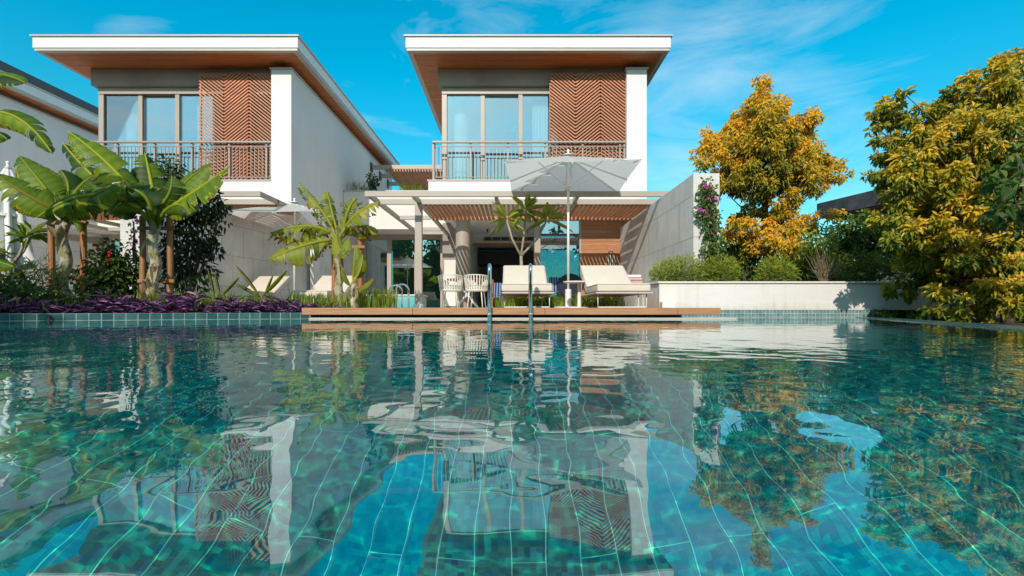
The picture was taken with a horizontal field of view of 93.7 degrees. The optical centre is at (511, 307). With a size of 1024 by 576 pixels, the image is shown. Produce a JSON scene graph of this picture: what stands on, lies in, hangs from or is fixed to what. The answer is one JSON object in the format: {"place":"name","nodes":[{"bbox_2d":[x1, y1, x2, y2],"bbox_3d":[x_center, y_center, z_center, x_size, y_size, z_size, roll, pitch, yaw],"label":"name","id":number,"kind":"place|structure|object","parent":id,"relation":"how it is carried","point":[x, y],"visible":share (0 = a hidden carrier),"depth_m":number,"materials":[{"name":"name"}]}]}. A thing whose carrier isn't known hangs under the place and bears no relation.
{"place":"outdoors","nodes":[
{"label":"outdoors","id":0,"kind":"place"},
{"bbox_2d":[0,60,119,241],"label":"villa","id":1,"kind":"object","parent":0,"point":[58,113],"visible":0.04,"depth_m":14.14,"materials":[{"name":"paint"}]},
{"bbox_2d":[15,312,301,312],"bbox_3d":[-8.200,0.249,0.640,11.600,0.388,15.880,0,0,0],"label":"planting bed","id":2,"kind":"object","parent":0,"point":[189,312],"depth_m":5.95,"materials":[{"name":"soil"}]},
{"bbox_2d":[0,161,35,269],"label":"parasol","id":3,"kind":"object","parent":2,"relation":"on","point":[9,216],"visible":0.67,"depth_m":6.94,"materials":[{"name":"white fabric"}]},
{"bbox_2d":[0,72,54,270],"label":"banana plant","id":4,"kind":"object","parent":2,"relation":"on","point":[19,122],"visible":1,"depth_m":5.07,"materials":[{"name":"green plant"}]},
{"bbox_2d":[0,220,55,292],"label":"frangipani","id":5,"kind":"object","parent":2,"relation":"on","point":[22,233],"visible":0.77,"depth_m":6.63,"materials":[{"name":"green plant"}]},
{"bbox_2d":[0,268,90,304],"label":"shrub","id":6,"kind":"object","parent":2,"relation":"on","point":[20,288],"visible":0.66,"depth_m":5.87,"materials":[{"name":"green plant"}]},
{"bbox_2d":[2,252,106,301],"bbox_3d":[-6.325,-0.321,6.343,1.528,0.896,0.880,0,0,0],"label":"shrub","id":7,"kind":"object","parent":2,"relation":"on","point":[45,272],"visible":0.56,"depth_m":6.31,"materials":[{"name":"green plant"}]},
{"bbox_2d":[0,155,125,299],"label":"banana plant","id":8,"kind":"object","parent":2,"relation":"on","point":[40,188],"visible":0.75,"depth_m":6.40,"materials":[{"name":"green plant"}]},
{"bbox_2d":[46,220,88,300],"bbox_3d":[-6.124,-0.646,6.633,0.605,1.264,0.117,0,0,0],"label":"tree stake","id":9,"kind":"object","parent":2,"relation":"on","point":[52,252],"visible":0.43,"depth_m":6.62,"materials":[{"name":"brown wood"}]},
{"bbox_2d":[69,237,148,302],"bbox_3d":[-5.870,-0.451,6.945,1.234,1.124,0.840,0,0,0],"label":"shrub","id":10,"kind":"object","parent":2,"relation":"on","point":[119,277],"visible":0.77,"depth_m":6.85,"materials":[{"name":"green plant"}]},
{"bbox_2d":[37,131,229,300],"bbox_3d":[-5.142,-1.171,6.647,2.875,2.479,1.116,0,0,0],"label":"banana plant","id":11,"kind":"object","parent":2,"relation":"on","point":[143,189],"visible":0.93,"depth_m":6.47,"materials":[{"name":"green plant"}]},
{"bbox_2d":[122,215,146,266],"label":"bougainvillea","id":12,"kind":"object","parent":2,"relation":"on","point":[133,230],"visible":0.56,"depth_m":7.85,"materials":[{"name":"green plant"}]},
{"bbox_2d":[137,216,174,300],"bbox_3d":[-5.046,-0.662,6.833,0.541,1.295,0.117,0,0,0],"label":"tree stake","id":13,"kind":"object","parent":2,"relation":"on","point":[169,228],"visible":0.62,"depth_m":6.82,"materials":[{"name":"brown wood"}]},
{"bbox_2d":[0,288,342,312],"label":"ground cover","id":14,"kind":"object","parent":2,"relation":"on","point":[180,303],"visible":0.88,"depth_m":5.85,"materials":[{"name":"purple plant"}]},
{"bbox_2d":[0,289,351,311],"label":"daylily","id":15,"kind":"object","parent":2,"relation":"on","point":[318,299],"visible":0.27,"depth_m":6.66,"materials":[{"name":"green plant"}]},
{"bbox_2d":[144,153,233,296],"bbox_3d":[-4.963,-1.148,7.322,1.409,2.320,1.030,0,0,22],"label":"shrub","id":16,"kind":"object","parent":2,"relation":"on","point":[189,273],"visible":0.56,"depth_m":7.31,"materials":[{"name":"green plant"}]},
{"bbox_2d":[208,270,238,295],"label":"paddle plant","id":17,"kind":"object","parent":2,"relation":"on","point":[231,285],"visible":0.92,"depth_m":6.87,"materials":[{"name":"green plant"}]},
{"bbox_2d":[236,266,286,298],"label":"paddle plant","id":18,"kind":"object","parent":2,"relation":"on","point":[270,287],"visible":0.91,"depth_m":7.07,"materials":[{"name":"green plant"}]},
{"bbox_2d":[0,318,1023,575],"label":"pool water","id":19,"kind":"structure","parent":0,"point":[802,446],"depth_m":0.49,"materials":[{"name":"teal liquid"}]},
{"bbox_2d":[0,0,1023,305],"label":"sky","id":20,"kind":"structure","parent":0,"point":[840,57],"materials":[{"name":"blue"}]},
{"bbox_2d":[817,167,1019,280],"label":"neighbour house","id":21,"kind":"structure","parent":0,"point":[853,204],"depth_m":18.43,"materials":[{"name":"grey concrete"}]},
{"bbox_2d":[955,321,1023,325],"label":"planting bed","id":22,"kind":"object","parent":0,"point":[1019,324],"depth_m":6.18,"materials":[{"name":"green plant"}]},
{"bbox_2d":[869,307,910,317],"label":"strap plant","id":23,"kind":"object","parent":22,"relation":"on","point":[885,313],"visible":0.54,"depth_m":6.76,"materials":[{"name":"green plant"}]},
{"bbox_2d":[906,305,950,320],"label":"strap plant","id":24,"kind":"object","parent":22,"relation":"on","point":[916,316],"visible":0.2,"depth_m":6.59,"materials":[{"name":"green plant"}]},
{"bbox_2d":[860,47,1023,323],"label":"yellow tree","id":25,"kind":"object","parent":22,"relation":"on","point":[945,236],"visible":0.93,"depth_m":5.78,"materials":[{"name":"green plant"}]},
{"bbox_2d":[978,138,1023,241],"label":"green tree","id":26,"kind":"object","parent":22,"relation":"on","point":[996,183],"visible":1,"depth_m":4.74,"materials":[{"name":"green plant"}]},
{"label":"terrace paving","id":27,"kind":"structure","parent":0,"visible":0},
{"bbox_2d":[13,239,106,299],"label":"garden wall","id":28,"kind":"structure","parent":27,"relation":"on","point":[40,248],"depth_m":14.41,"materials":[{"name":"concrete"}]},
{"bbox_2d":[29,220,119,258],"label":"link building","id":29,"kind":"structure","parent":27,"relation":"on","point":[93,240],"depth_m":16.18,"materials":[{"name":"paint"}]},
{"bbox_2d":[0,191,298,282],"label":"pergola","id":30,"kind":"object","parent":27,"relation":"on","point":[268,201],"visible":0.12,"depth_m":9.95,"materials":[{"name":"beige metal"}]},
{"bbox_2d":[29,34,399,303],"bbox_3d":[-8.213,-3.123,16.293,6.675,6.245,10.655,0,0,0],"label":"villa","id":31,"kind":"object","parent":27,"relation":"on","point":[279,117],"visible":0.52,"depth_m":11.82,"materials":[{"name":"paint"}]},
{"bbox_2d":[105,95,137,168],"bbox_3d":[-9.752,-4.242,12.006,0.834,2.145,0.012,0,0,0],"label":"window pane","id":32,"kind":"structure","parent":31,"relation":"in","point":[121,111],"depth_m":12.01,"materials":[{"name":"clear glass"}]},
{"bbox_2d":[144,96,161,152],"bbox_3d":[-8.809,-4.242,12.056,0.834,2.145,0.012,0,0,0],"label":"window pane","id":33,"kind":"structure","parent":31,"relation":"in","point":[150,102],"depth_m":12.06,"materials":[{"name":"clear glass"}]},
{"bbox_2d":[98,88,270,176],"bbox_3d":[-8.048,-4.276,12.022,4.496,2.397,0.185,0,0,0],"label":"window frame","id":34,"kind":"structure","parent":31,"relation":"in","point":[179,94],"depth_m":11.95,"materials":[{"name":"beige metal"}]},
{"bbox_2d":[120,190,357,301],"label":"garden wall","id":35,"kind":"structure","parent":27,"relation":"on","point":[250,248],"depth_m":10.76,"materials":[{"name":"concrete"}]},
{"bbox_2d":[215,276,290,299],"bbox_3d":[-5.430,-0.360,10.250,0.740,0.722,1.900,0,0,0],"label":"sun lounger","id":36,"kind":"object","parent":27,"relation":"on","point":[260,283],"visible":0.56,"depth_m":10.49,"materials":[{"name":"fabric"}]},
{"bbox_2d":[228,198,349,301],"bbox_3d":[-4.780,-1.205,10.550,2.000,2.414,2.000,0,0,0],"label":"parasol","id":37,"kind":"object","parent":27,"relation":"on","point":[268,216],"visible":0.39,"depth_m":10.54,"materials":[{"name":"white fabric"}]},
{"bbox_2d":[286,276,354,298],"bbox_3d":[-3.880,-0.360,10.050,0.800,0.722,1.900,0,0,0],"label":"sun lounger","id":38,"kind":"object","parent":27,"relation":"on","point":[322,284],"visible":0.48,"depth_m":10.19,"materials":[{"name":"fabric"}]},
{"bbox_2d":[268,183,379,307],"bbox_3d":[-2.890,-0.908,7.441,1.728,2.145,0.713,0,0,-5],"label":"banana plant","id":39,"kind":"object","parent":27,"relation":"on","point":[309,238],"visible":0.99,"depth_m":7.35,"materials":[{"name":"green plant"}]},
{"bbox_2d":[329,238,364,304],"bbox_3d":[-2.600,-0.563,7.604,0.563,1.093,0.117,0,0,0],"label":"tree stake","id":40,"kind":"object","parent":27,"relation":"on","point":[360,246],"visible":0.34,"depth_m":7.58,"materials":[{"name":"brown wood"}]},
{"bbox_2d":[340,246,372,307],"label":"banana plant","id":41,"kind":"object","parent":27,"relation":"on","point":[360,267],"visible":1,"depth_m":7.07,"materials":[{"name":"green plant"}]},
{"bbox_2d":[343,190,444,307],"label":"link building","id":42,"kind":"structure","parent":27,"relation":"on","point":[397,237],"depth_m":16.57,"materials":[{"name":"paint"}]},
{"bbox_2d":[345,173,368,189],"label":"grass tuft","id":43,"kind":"object","parent":42,"relation":"on","point":[353,187],"visible":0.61,"depth_m":15.46,"materials":[{"name":"green plant"}]},
{"bbox_2d":[353,181,373,189],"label":"grass tuft","id":44,"kind":"object","parent":42,"relation":"on","point":[366,185],"visible":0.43,"depth_m":15.54,"materials":[{"name":"green plant"}]},
{"bbox_2d":[365,172,379,189],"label":"shrub","id":45,"kind":"object","parent":42,"relation":"on","point":[372,180],"visible":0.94,"depth_m":15.84,"materials":[{"name":"green plant"}]},
{"bbox_2d":[394,178,418,189],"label":"grass tuft","id":46,"kind":"object","parent":42,"relation":"on","point":[404,187],"visible":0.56,"depth_m":15.61,"materials":[{"name":"green plant"}]},
{"bbox_2d":[407,183,427,189],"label":"grass tuft","id":47,"kind":"object","parent":42,"relation":"on","point":[419,186],"visible":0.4,"depth_m":15.61,"materials":[{"name":"green plant"}]},
{"bbox_2d":[366,294,427,307],"bbox_3d":[-2.975,-0.164,12.600,1.330,0.332,1.280,0,0,0],"label":"spa tub","id":48,"kind":"object","parent":27,"relation":"on","point":[405,300],"visible":0.33,"depth_m":12.00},
{"bbox_2d":[389,283,409,307],"bbox_3d":[-2.310,-0.242,9.800,0.262,0.485,0.622,0,0,-29],"label":"spa ladder","id":49,"kind":"object","parent":27,"relation":"on","point":[398,285],"visible":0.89,"depth_m":9.60,"materials":[{"name":"silver metal"}]},
{"bbox_2d":[438,274,463,307],"bbox_3d":[-1.440,-0.386,11.291,0.616,0.774,0.569,0,0,0],"label":"dining chair","id":50,"kind":"object","parent":27,"relation":"on","point":[445,288],"visible":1,"depth_m":11.12,"materials":[{"name":"wicker"}]},
{"bbox_2d":[447,278,485,307],"bbox_3d":[-1.120,-0.347,12.000,1.040,0.726,1.040,0,0,0],"label":"dining table","id":51,"kind":"object","parent":27,"relation":"on","point":[465,296],"visible":0.4,"depth_m":11.98,"materials":[{"name":"white wood"}]},
{"bbox_2d":[464,274,487,307],"bbox_3d":[-0.831,-0.385,11.298,0.616,0.774,0.580,0,0,0],"label":"dining chair","id":52,"kind":"object","parent":27,"relation":"on","point":[470,287],"visible":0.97,"depth_m":11.12,"materials":[{"name":"wicker"}]},
{"bbox_2d":[492,280,501,306],"bbox_3d":[-0.285,-0.289,9.780,0.255,0.602,0.582,0,0,0],"label":"deck chair","id":53,"kind":"object","parent":27,"relation":"on","point":[497,288],"visible":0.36,"depth_m":9.79,"materials":[{"name":"fabric"}]},
{"bbox_2d":[302,308,720,316],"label":"wooden deck","id":54,"kind":"structure","parent":27,"relation":"on","point":[511,312],"depth_m":6.00,"materials":[{"name":"brown wood"}]},
{"bbox_2d":[346,285,398,307],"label":"grass clump","id":55,"kind":"object","parent":54,"relation":"on","point":[376,300],"visible":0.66,"depth_m":7.34,"materials":[{"name":"green plant"}]},
{"bbox_2d":[486,263,533,318],"bbox_3d":[-0.025,0.243,6.020,0.611,1.600,0.260,0,0,0],"label":"pool ladder","id":56,"kind":"object","parent":54,"relation":"attached to","point":[489,307],"visible":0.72,"depth_m":5.92,"materials":[{"name":"silver metal"}]},
{"bbox_2d":[500,265,553,307],"bbox_3d":[0.205,-0.360,7.450,0.740,0.722,1.900,0,0,0],"label":"sun lounger","id":57,"kind":"object","parent":54,"relation":"on","point":[515,281],"visible":0.99,"depth_m":7.60,"materials":[{"name":"fabric"}]},
{"bbox_2d":[504,149,641,307],"bbox_3d":[0.985,-1.385,8.400,2.100,2.774,2.100,0,0,3],"label":"parasol","id":58,"kind":"object","parent":54,"relation":"on","point":[567,172],"visible":0.92,"depth_m":8.44,"materials":[{"name":"white fabric"}]},
{"bbox_2d":[563,281,588,307],"bbox_3d":[1.038,-0.213,7.777,0.425,0.426,0.445,0,0,0],"label":"side table","id":59,"kind":"object","parent":54,"relation":"on","point":[578,283],"visible":0.93,"depth_m":7.82,"materials":[{"name":"metal"}]},
{"bbox_2d":[580,265,652,307],"bbox_3d":[1.525,-0.360,7.450,0.770,0.722,1.900,0,0,0],"label":"sun lounger","id":60,"kind":"object","parent":54,"relation":"on","point":[608,280],"visible":0.98,"depth_m":7.57,"materials":[{"name":"fabric"}]},
{"bbox_2d":[618,295,643,306],"bbox_3d":[2.030,-0.199,8.200,0.380,0.398,0.360,0,0,0],"label":"stool","id":61,"kind":"object","parent":54,"relation":"on","point":[623,301],"visible":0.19,"depth_m":8.05,"materials":[{"name":"metal"}]},
{"bbox_2d":[627,275,642,282],"bbox_3d":[2.030,-0.477,8.200,0.340,0.154,0.300,0,0,0],"label":"towel","id":62,"kind":"object","parent":61,"relation":"on","point":[635,278],"visible":0.46,"depth_m":8.05,"materials":[{"name":"fabric"}]},
{"bbox_2d":[660,302,675,307],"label":"step block","id":63,"kind":"structure","parent":54,"relation":"on","point":[667,304],"depth_m":6.86,"materials":[{"name":"white concrete"}]},
{"bbox_2d":[365,191,668,307],"bbox_3d":[0.430,-1.123,12.100,6.540,2.251,5.700,0,0,0],"label":"pergola","id":64,"kind":"object","parent":27,"relation":"on","point":[435,210],"visible":0.7,"depth_m":9.93,"materials":[{"name":"beige metal"}]},
{"bbox_2d":[494,295,553,307],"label":"agapanthus","id":65,"kind":"object","parent":27,"relation":"on","point":[514,302],"visible":0.53,"depth_m":9.09,"materials":[{"name":"green plant"}]},
{"bbox_2d":[489,193,573,305],"bbox_3d":[0.364,-1.127,9.287,1.676,2.255,0.937,0,0,0],"label":"frangipani","id":66,"kind":"object","parent":27,"relation":"on","point":[530,202],"visible":0.91,"depth_m":9.27,"materials":[{"name":"green plant"}]},
{"bbox_2d":[404,34,672,307],"bbox_3d":[0.338,-3.123,16.293,6.675,6.245,10.655,0,0,0],"label":"villa","id":67,"kind":"object","parent":27,"relation":"on","point":[495,101],"visible":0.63,"depth_m":11.82,"materials":[{"name":"paint"}]},
{"bbox_2d":[370,162,441,189],"bbox_3d":[-3.530,-5.260,19.550,3.540,0.360,3.300,0,0,0],"label":"pergola","id":68,"kind":"object","parent":67,"relation":"on","point":[409,173],"visible":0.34,"depth_m":18.30,"materials":[{"name":"brown wood"}]},
{"bbox_2d":[442,88,621,179],"bbox_3d":[0.502,-4.276,12.022,4.496,2.397,0.185,0,0,0],"label":"window frame","id":69,"kind":"structure","parent":67,"relation":"in","point":[520,93],"depth_m":11.95,"materials":[{"name":"beige metal"}]},
{"bbox_2d":[552,212,580,307],"bbox_3d":[1.304,-1.279,12.865,1.088,2.557,0.130,0,0,0],"label":"window frame","id":70,"kind":"structure","parent":67,"relation":"in","point":[574,212],"depth_m":12.80,"materials":[{"name":"beige metal"}]},
{"bbox_2d":[605,249,615,264],"bbox_3d":[2.620,-1.278,12.720,0.300,0.557,0.137,0,0,0],"label":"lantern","id":71,"kind":"object","parent":67,"relation":"hanging from","point":[610,259],"visible":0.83,"depth_m":12.67,"materials":[{"name":"metal"}]},
{"bbox_2d":[537,294,576,307],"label":"agapanthus","id":72,"kind":"object","parent":27,"relation":"on","point":[556,301],"visible":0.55,"depth_m":9.07,"materials":[{"name":"green plant"}]},
{"bbox_2d":[556,273,582,304],"bbox_3d":[1.260,-0.369,10.646,0.562,0.742,0.608,0,0,0],"label":"armchair","id":73,"kind":"object","parent":27,"relation":"on","point":[561,286],"visible":0.45,"depth_m":10.37,"materials":[{"name":"blue fabric"}]},
{"bbox_2d":[549,277,560,292],"bbox_3d":[0.980,-0.500,10.500,0.340,0.340,0.159,0,0,0],"label":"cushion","id":74,"kind":"object","parent":73,"relation":"on","point":[554,281],"visible":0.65,"depth_m":10.47,"materials":[{"name":"fabric"}]},
{"bbox_2d":[558,294,627,306],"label":"agapanthus","id":75,"kind":"object","parent":27,"relation":"on","point":[604,302],"visible":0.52,"depth_m":9.09,"materials":[{"name":"green plant"}]},
{"bbox_2d":[620,173,719,306],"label":"garden wall","id":76,"kind":"structure","parent":27,"relation":"on","point":[668,224],"depth_m":8.93,"materials":[{"name":"concrete"}]},
{"bbox_2d":[647,281,1015,320],"bbox_3d":[5.215,-0.071,9.998,6.170,0.628,6.005,0,0,0],"label":"planter","id":77,"kind":"object","parent":27,"relation":"on","point":[794,295],"visible":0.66,"depth_m":7.02,"materials":[{"name":"concrete"}]},
{"bbox_2d":[647,252,708,281],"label":"shrub","id":78,"kind":"object","parent":77,"relation":"on","point":[674,271],"visible":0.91,"depth_m":7.38,"materials":[{"name":"green plant"}]},
{"bbox_2d":[692,176,729,280],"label":"bougainvillea","id":79,"kind":"object","parent":77,"relation":"on","point":[709,201],"visible":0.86,"depth_m":7.44,"materials":[{"name":"green plant"}]},
{"bbox_2d":[700,253,744,280],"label":"shrub","id":80,"kind":"object","parent":77,"relation":"on","point":[725,274],"visible":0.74,"depth_m":7.31,"materials":[{"name":"green plant"}]},
{"bbox_2d":[720,232,773,280],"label":"shrub","id":81,"kind":"object","parent":77,"relation":"on","point":[750,266],"visible":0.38,"depth_m":8.39,"materials":[{"name":"green plant"}]},
{"bbox_2d":[688,73,856,276],"bbox_3d":[4.560,-2.213,8.589,2.842,3.550,1.907,0,0,-35],"label":"yellow tree","id":82,"kind":"object","parent":77,"relation":"on","point":[756,144],"visible":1,"depth_m":8.05,"materials":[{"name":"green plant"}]},
{"bbox_2d":[751,253,801,280],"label":"shrub","id":83,"kind":"object","parent":77,"relation":"on","point":[784,275],"visible":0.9,"depth_m":7.38,"materials":[{"name":"green plant"}]},
{"bbox_2d":[777,222,856,280],"bbox_3d":[5.539,-0.919,8.619,1.609,1.277,1.026,0,0,0],"label":"shrub","id":84,"kind":"object","parent":77,"relation":"on","point":[811,254],"visible":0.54,"depth_m":8.51,"materials":[{"name":"green plant"}]},
{"bbox_2d":[803,243,847,280],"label":"bare shrub","id":85,"kind":"object","parent":77,"relation":"on","point":[821,275],"visible":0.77,"depth_m":7.56,"materials":[{"name":"beige plant"}]},
{"bbox_2d":[821,208,910,280],"bbox_3d":[6.814,-1.215,9.158,2.022,1.486,1.108,0,0,0],"label":"shrub","id":86,"kind":"object","parent":77,"relation":"on","point":[861,236],"visible":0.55,"depth_m":8.95,"materials":[{"name":"green plant"}]},
{"bbox_2d":[828,247,912,280],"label":"shrub","id":87,"kind":"object","parent":77,"relation":"on","point":[870,269],"visible":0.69,"depth_m":7.51,"materials":[{"name":"green plant"}]},
{"label":"ground","id":88,"kind":"structure","parent":0,"visible":0},
{"bbox_2d":[720,238,872,280],"bbox_3d":[19.025,-1.775,25.478,30.520,4.859,3.685,0,0,0],"label":"hedge","id":89,"kind":"object","parent":88,"relation":"on","point":[798,265],"depth_m":24.50,"materials":[{"name":"green plant"}]},
{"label":"pool wall","id":90,"kind":"structure","parent":0,"visible":0},
{"bbox_2d":[0,313,334,320],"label":"pool curb","id":91,"kind":"structure","parent":90,"relation":"on","point":[95,316],"depth_m":5.59,"materials":[{"name":"tile"}]},
{"bbox_2d":[44,307,50,320],"bbox_3d":[-5.248,0.088,5.401,0.488,0.249,0.051,0,0,41],"label":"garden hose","id":92,"kind":"object","parent":91,"relation":"on","point":[49,315],"visible":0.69,"depth_m":5.29,"materials":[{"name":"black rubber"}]},
{"bbox_2d":[308,317,738,318],"bbox_3d":[0.145,0.149,6.088,5.427,0.048,0.225,0,0,0],"label":"pool step","id":93,"kind":"object","parent":90,"relation":"on","point":[523,318],"visible":0.47,"depth_m":5.97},
{"bbox_2d":[682,310,874,317],"bbox_3d":[3.805,0.190,7.080,2.990,0.306,0.160,0,0,0],"label":"pool border","id":94,"kind":"object","parent":90,"relation":"attached to","point":[794,313],"visible":0.14,"depth_m":7.00,"materials":[{"name":"tile"}]},
{"bbox_2d":[855,317,1023,330],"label":"pool coping","id":95,"kind":"object","parent":90,"relation":"on","point":[1000,326],"visible":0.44,"depth_m":4.09,"materials":[{"name":"stone"}]}
]}

